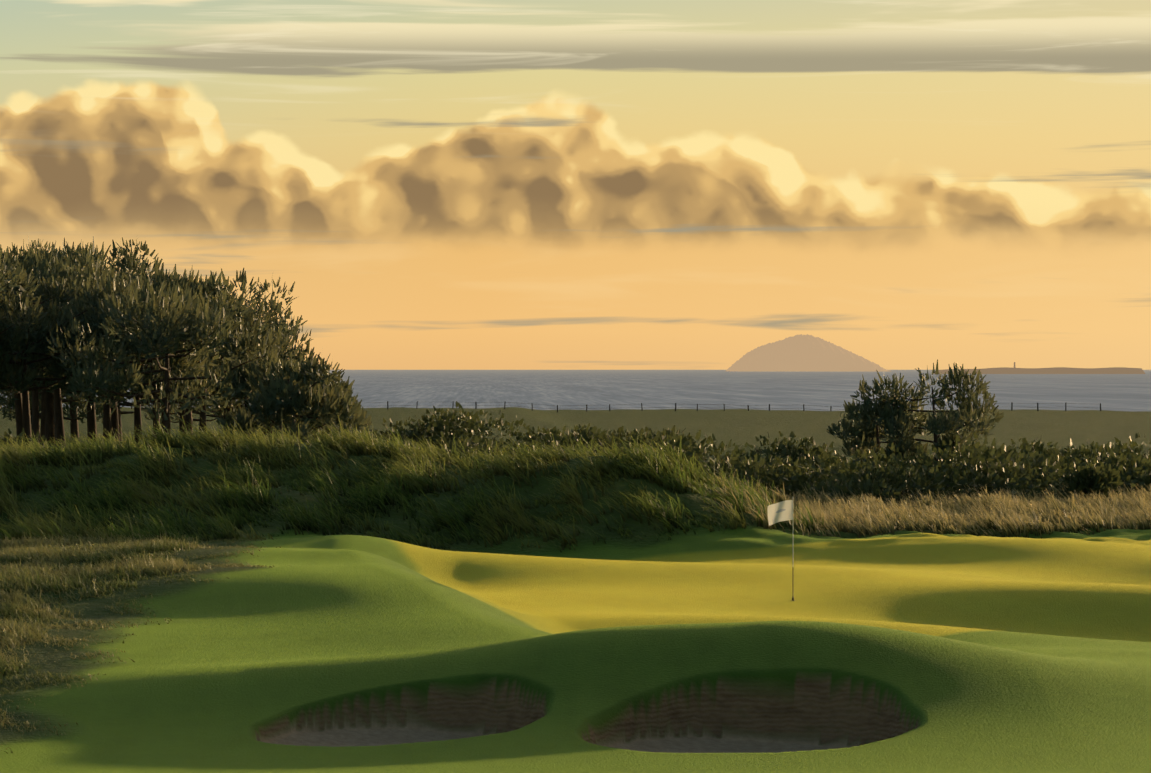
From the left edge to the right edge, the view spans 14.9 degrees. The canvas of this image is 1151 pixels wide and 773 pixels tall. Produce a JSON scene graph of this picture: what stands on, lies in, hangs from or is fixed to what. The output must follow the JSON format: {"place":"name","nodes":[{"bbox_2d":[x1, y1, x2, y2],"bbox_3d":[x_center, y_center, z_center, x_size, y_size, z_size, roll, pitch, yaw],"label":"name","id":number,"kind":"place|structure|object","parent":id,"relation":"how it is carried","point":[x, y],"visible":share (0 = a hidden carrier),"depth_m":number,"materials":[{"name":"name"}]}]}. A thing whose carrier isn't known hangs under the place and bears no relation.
{"place":"outdoors","nodes":[
{"label":"outdoors","id":0,"kind":"place"},
{"bbox_2d":[0,0,1150,369],"bbox_3d":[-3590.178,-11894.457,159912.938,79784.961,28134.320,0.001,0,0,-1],"label":"sky","id":1,"kind":"structure","parent":0,"point":[600,184],"depth_m":160042.55,"materials":[{"name":"orange"}]},
{"bbox_2d":[0,407,1150,772],"bbox_3d":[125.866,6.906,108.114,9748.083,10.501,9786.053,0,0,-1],"label":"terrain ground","id":2,"kind":"structure","parent":0,"point":[702,649],"depth_m":71.27,"materials":[{"name":"green plant"}]},
{"bbox_2d":[2,265,39,372],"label":"pine tree","id":3,"kind":"object","parent":2,"relation":"on","point":[22,271],"visible":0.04,"depth_m":194.05,"materials":[{"name":"green plant"}]},
{"bbox_2d":[0,248,49,363],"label":"pine tree","id":4,"kind":"object","parent":2,"relation":"on","point":[13,304],"visible":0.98,"depth_m":174.60,"materials":[{"name":"green plant"}]},
{"bbox_2d":[0,237,55,441],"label":"pine tree","id":5,"kind":"object","parent":2,"relation":"on","point":[18,415],"visible":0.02,"depth_m":222.13,"materials":[{"name":"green plant"}]},
{"bbox_2d":[0,428,61,450],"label":"scrub bush","id":6,"kind":"object","parent":2,"relation":"on","point":[42,438],"depth_m":162.85,"materials":[{"name":"green plant"}]},
{"bbox_2d":[0,391,83,420],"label":"pine tree","id":7,"kind":"object","parent":2,"relation":"on","point":[11,413],"depth_m":272.09,"materials":[{"name":"green plant"}]},
{"bbox_2d":[40,386,45,441],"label":"pine tree","id":8,"kind":"object","parent":2,"relation":"on","point":[43,406],"depth_m":227.69,"materials":[{"name":"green plant"}]},
{"bbox_2d":[3,389,83,429],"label":"pine tree","id":9,"kind":"object","parent":2,"relation":"on","point":[62,399],"visible":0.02,"depth_m":256.26,"materials":[{"name":"green plant"}]},
{"bbox_2d":[7,256,84,442],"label":"pine tree","id":10,"kind":"object","parent":2,"relation":"on","point":[35,415],"visible":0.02,"depth_m":208.54,"materials":[{"name":"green plant"}]},
{"bbox_2d":[0,389,102,443],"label":"bush","id":11,"kind":"object","parent":2,"relation":"on","point":[11,404],"visible":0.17,"depth_m":239.97,"materials":[{"name":"green plant"}]},
{"bbox_2d":[0,248,108,445],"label":"pine tree","id":12,"kind":"object","parent":2,"relation":"on","point":[41,264],"visible":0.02,"depth_m":198.91,"materials":[{"name":"green plant"}]},
{"bbox_2d":[0,265,119,442],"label":"pine tree","id":13,"kind":"object","parent":2,"relation":"on","point":[24,381],"visible":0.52,"depth_m":179.15,"materials":[{"name":"green plant"}]},
{"bbox_2d":[0,236,120,447],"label":"pine tree","id":14,"kind":"object","parent":2,"relation":"on","point":[59,422],"visible":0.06,"depth_m":203.51,"materials":[{"name":"green plant"}]},
{"bbox_2d":[61,393,96,437],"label":"pine tree","id":15,"kind":"object","parent":2,"relation":"on","point":[74,427],"depth_m":265.06,"materials":[{"name":"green plant"}]},
{"bbox_2d":[38,237,157,441],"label":"pine tree","id":16,"kind":"object","parent":2,"relation":"on","point":[91,421],"visible":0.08,"depth_m":220.80,"materials":[{"name":"green plant"}]},
{"bbox_2d":[5,253,202,441],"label":"pine tree","id":17,"kind":"object","parent":2,"relation":"on","point":[64,272],"visible":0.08,"depth_m":193.73,"materials":[{"name":"green plant"}]},
{"bbox_2d":[61,270,153,441],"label":"pine tree","id":18,"kind":"object","parent":2,"relation":"on","point":[114,420],"depth_m":216.53,"materials":[{"name":"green plant"}]},
{"bbox_2d":[77,265,177,440],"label":"pine tree","id":19,"kind":"object","parent":2,"relation":"on","point":[120,412],"depth_m":248.75,"materials":[{"name":"green plant"}]},
{"bbox_2d":[116,272,139,441],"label":"pine tree","id":20,"kind":"object","parent":2,"relation":"on","point":[117,413],"depth_m":231.83,"materials":[{"name":"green plant"}]},
{"bbox_2d":[48,269,221,442],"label":"pine tree","id":21,"kind":"object","parent":2,"relation":"on","point":[117,287],"visible":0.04,"depth_m":181.14,"materials":[{"name":"green plant"}]},
{"bbox_2d":[0,531,293,752],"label":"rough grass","id":22,"kind":"structure","parent":2,"relation":"on","point":[131,552],"depth_m":84.82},
{"bbox_2d":[81,429,217,447],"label":"scrub bush","id":23,"kind":"object","parent":2,"relation":"on","point":[150,441],"visible":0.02,"depth_m":163.70,"materials":[{"name":"green plant"}]},
{"bbox_2d":[136,278,163,432],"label":"pine tree","id":24,"kind":"object","parent":2,"relation":"on","point":[162,413],"depth_m":221.63,"materials":[{"name":"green plant"}]},
{"bbox_2d":[49,289,255,437],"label":"pine tree","id":25,"kind":"object","parent":2,"relation":"on","point":[131,348],"visible":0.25,"depth_m":178.55,"materials":[{"name":"green plant"}]},
{"bbox_2d":[46,278,277,435],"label":"pine tree","id":26,"kind":"object","parent":2,"relation":"on","point":[181,325],"visible":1,"depth_m":170.18,"materials":[{"name":"green plant"}]},
{"bbox_2d":[157,386,184,435],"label":"pine tree","id":27,"kind":"object","parent":2,"relation":"on","point":[181,424],"depth_m":214.24,"materials":[{"name":"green plant"}]},
{"bbox_2d":[131,388,243,431],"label":"pine tree","id":28,"kind":"object","parent":2,"relation":"on","point":[216,413],"visible":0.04,"depth_m":258.85,"materials":[{"name":"green plant"}]},
{"bbox_2d":[102,262,273,434],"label":"pine tree","id":29,"kind":"object","parent":2,"relation":"on","point":[211,286],"visible":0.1,"depth_m":190.71,"materials":[{"name":"green plant"}]},
{"bbox_2d":[174,398,248,430],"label":"bush","id":30,"kind":"object","parent":2,"relation":"on","point":[208,406],"depth_m":251.25,"materials":[{"name":"green plant"}]},
{"bbox_2d":[181,318,319,434],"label":"pine tree","id":31,"kind":"object","parent":2,"relation":"on","point":[284,332],"visible":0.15,"depth_m":208.49,"materials":[{"name":"green plant"}]},
{"bbox_2d":[193,303,307,437],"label":"pine tree","id":32,"kind":"object","parent":2,"relation":"on","point":[292,322],"depth_m":216.69,"materials":[{"name":"green plant"}]},
{"bbox_2d":[199,272,302,430],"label":"pine tree","id":33,"kind":"object","parent":2,"relation":"on","point":[275,307],"visible":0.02,"depth_m":200.80,"materials":[{"name":"green plant"}]},
{"bbox_2d":[214,347,328,438],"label":"pine tree","id":34,"kind":"object","parent":2,"relation":"on","point":[241,374],"visible":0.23,"depth_m":184.33,"materials":[{"name":"green plant"}]},
{"bbox_2d":[244,430,300,442],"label":"scrub bush","id":35,"kind":"object","parent":2,"relation":"on","point":[268,435],"depth_m":167.73,"materials":[{"name":"green plant"}]},
{"bbox_2d":[216,349,361,444],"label":"bush","id":36,"kind":"object","parent":2,"relation":"on","point":[290,401],"visible":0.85,"depth_m":168.15,"materials":[{"name":"green plant"}]},
{"bbox_2d":[265,373,354,434],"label":"pine tree","id":37,"kind":"object","parent":2,"relation":"on","point":[346,386],"depth_m":204.61,"materials":[{"name":"green plant"}]},
{"bbox_2d":[273,381,367,439],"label":"bush","id":38,"kind":"object","parent":2,"relation":"on","point":[356,419],"visible":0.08,"depth_m":175.14,"materials":[{"name":"green plant"}]},
{"bbox_2d":[319,383,371,436],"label":"bush","id":39,"kind":"object","parent":2,"relation":"on","point":[364,413],"depth_m":192.06,"materials":[{"name":"green plant"}]},
{"bbox_2d":[314,427,412,445],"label":"scrub bush","id":40,"kind":"object","parent":2,"relation":"on","point":[387,435],"visible":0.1,"depth_m":183.26,"materials":[{"name":"green plant"}]},
{"bbox_2d":[0,416,823,551],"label":"rough grass dunes","id":41,"kind":"structure","parent":2,"relation":"on","point":[650,462],"depth_m":115.22,"materials":[{"name":"green plant"}]},
{"bbox_2d":[371,401,535,455],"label":"scrub bush","id":42,"kind":"object","parent":2,"relation":"on","point":[444,423],"visible":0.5,"depth_m":190.01,"materials":[{"name":"green plant"}]},
{"bbox_2d":[406,432,611,461],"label":"scrub bush","id":43,"kind":"object","parent":2,"relation":"on","point":[491,443],"visible":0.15,"depth_m":155.50,"materials":[{"name":"green plant"}]},
{"bbox_2d":[517,424,612,454],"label":"scrub bush","id":44,"kind":"object","parent":2,"relation":"on","point":[539,436],"visible":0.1,"depth_m":188.70,"materials":[{"name":"green plant"}]},
{"bbox_2d":[537,423,647,453],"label":"scrub bush","id":45,"kind":"object","parent":2,"relation":"on","point":[602,437],"visible":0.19,"depth_m":174.07,"materials":[{"name":"green plant"}]},
{"bbox_2d":[131,401,1100,411],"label":"shore fence","id":46,"kind":"object","parent":2,"relation":"on","point":[476,405],"visible":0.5,"depth_m":672.04,"materials":[{"name":"wood"}]},
{"bbox_2d":[593,428,770,487],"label":"scrub bush","id":47,"kind":"object","parent":2,"relation":"on","point":[687,449],"visible":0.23,"depth_m":154.29,"materials":[{"name":"green plant"}]},
{"bbox_2d":[610,425,774,480],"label":"scrub bush","id":48,"kind":"object","parent":2,"relation":"on","point":[671,433],"visible":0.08,"depth_m":170.03,"materials":[{"name":"green plant"}]},
{"bbox_2d":[767,498,794,600],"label":"flagstick","id":49,"kind":"object","parent":2,"relation":"on","point":[780,511],"visible":0.94,"depth_m":91.34,"materials":[{"name":"fabric"}]},
{"bbox_2d":[698,453,882,497],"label":"scrub bush","id":50,"kind":"object","parent":2,"relation":"on","point":[759,469],"visible":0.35,"depth_m":146.07,"materials":[{"name":"green plant"}]},
{"bbox_2d":[739,431,846,481],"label":"scrub bush","id":51,"kind":"object","parent":2,"relation":"on","point":[785,445],"visible":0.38,"depth_m":171.68,"materials":[{"name":"green plant"}]},
{"bbox_2d":[806,465,950,504],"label":"scrub bush","id":52,"kind":"object","parent":2,"relation":"on","point":[894,483],"visible":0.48,"depth_m":139.66,"materials":[{"name":"green plant"}]},
{"bbox_2d":[826,390,931,462],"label":"tree","id":53,"kind":"object","parent":2,"relation":"on","point":[864,440],"visible":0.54,"depth_m":204.15,"materials":[{"name":"green plant"}]},
{"bbox_2d":[845,359,1003,463],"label":"tree","id":54,"kind":"object","parent":2,"relation":"on","point":[951,423],"visible":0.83,"depth_m":203.44,"materials":[{"name":"green plant"}]},
{"bbox_2d":[705,475,1150,538],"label":"tall grass","id":55,"kind":"structure","parent":2,"relation":"on","point":[1010,515],"depth_m":122.37,"materials":[{"name":"beige plant"}]},
{"bbox_2d":[754,432,1147,502],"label":"scrub bush","id":56,"kind":"object","parent":2,"relation":"on","point":[997,477],"visible":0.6,"depth_m":144.04,"materials":[{"name":"green plant"}]},
{"bbox_2d":[948,438,1068,474],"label":"scrub bush","id":57,"kind":"object","parent":2,"relation":"on","point":[1036,447],"visible":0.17,"depth_m":183.93,"materials":[{"name":"green plant"}]},
{"bbox_2d":[958,438,1150,496],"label":"scrub bush","id":58,"kind":"object","parent":2,"relation":"on","point":[1127,469],"visible":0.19,"depth_m":148.03,"materials":[{"name":"green plant"}]},
{"bbox_2d":[1002,432,1150,476],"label":"scrub bush","id":59,"kind":"object","parent":2,"relation":"on","point":[1131,451],"visible":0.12,"depth_m":175.27,"materials":[{"name":"green plant"}]},
{"bbox_2d":[1062,462,1122,499],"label":"scrub bush","id":60,"kind":"object","parent":2,"relation":"on","point":[1090,479],"visible":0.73,"depth_m":140.40,"materials":[{"name":"green plant"}]},
{"bbox_2d":[1111,470,1150,494],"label":"scrub bush","id":61,"kind":"object","parent":2,"relation":"on","point":[1147,482],"visible":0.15,"depth_m":145.55,"materials":[{"name":"green plant"}]},
{"bbox_2d":[0,370,1150,411],"bbox_3d":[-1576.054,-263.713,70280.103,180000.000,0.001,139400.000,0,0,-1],"label":"sea water","id":62,"kind":"structure","parent":0,"point":[604,389],"depth_m":2056.81,"materials":[{"name":"grey liquid"}]},
{"bbox_2d":[726,334,891,371],"bbox_3d":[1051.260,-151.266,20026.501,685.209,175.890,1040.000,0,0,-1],"label":"island","id":63,"kind":"structure","parent":62,"relation":"on","point":[803,353],"depth_m":19571.78,"materials":[{"name":"grey stone"}]},
{"bbox_2d":[933,362,1144,373],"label":"headland","id":64,"kind":"structure","parent":62,"relation":"in","point":[1067,370],"depth_m":8995.59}
]}

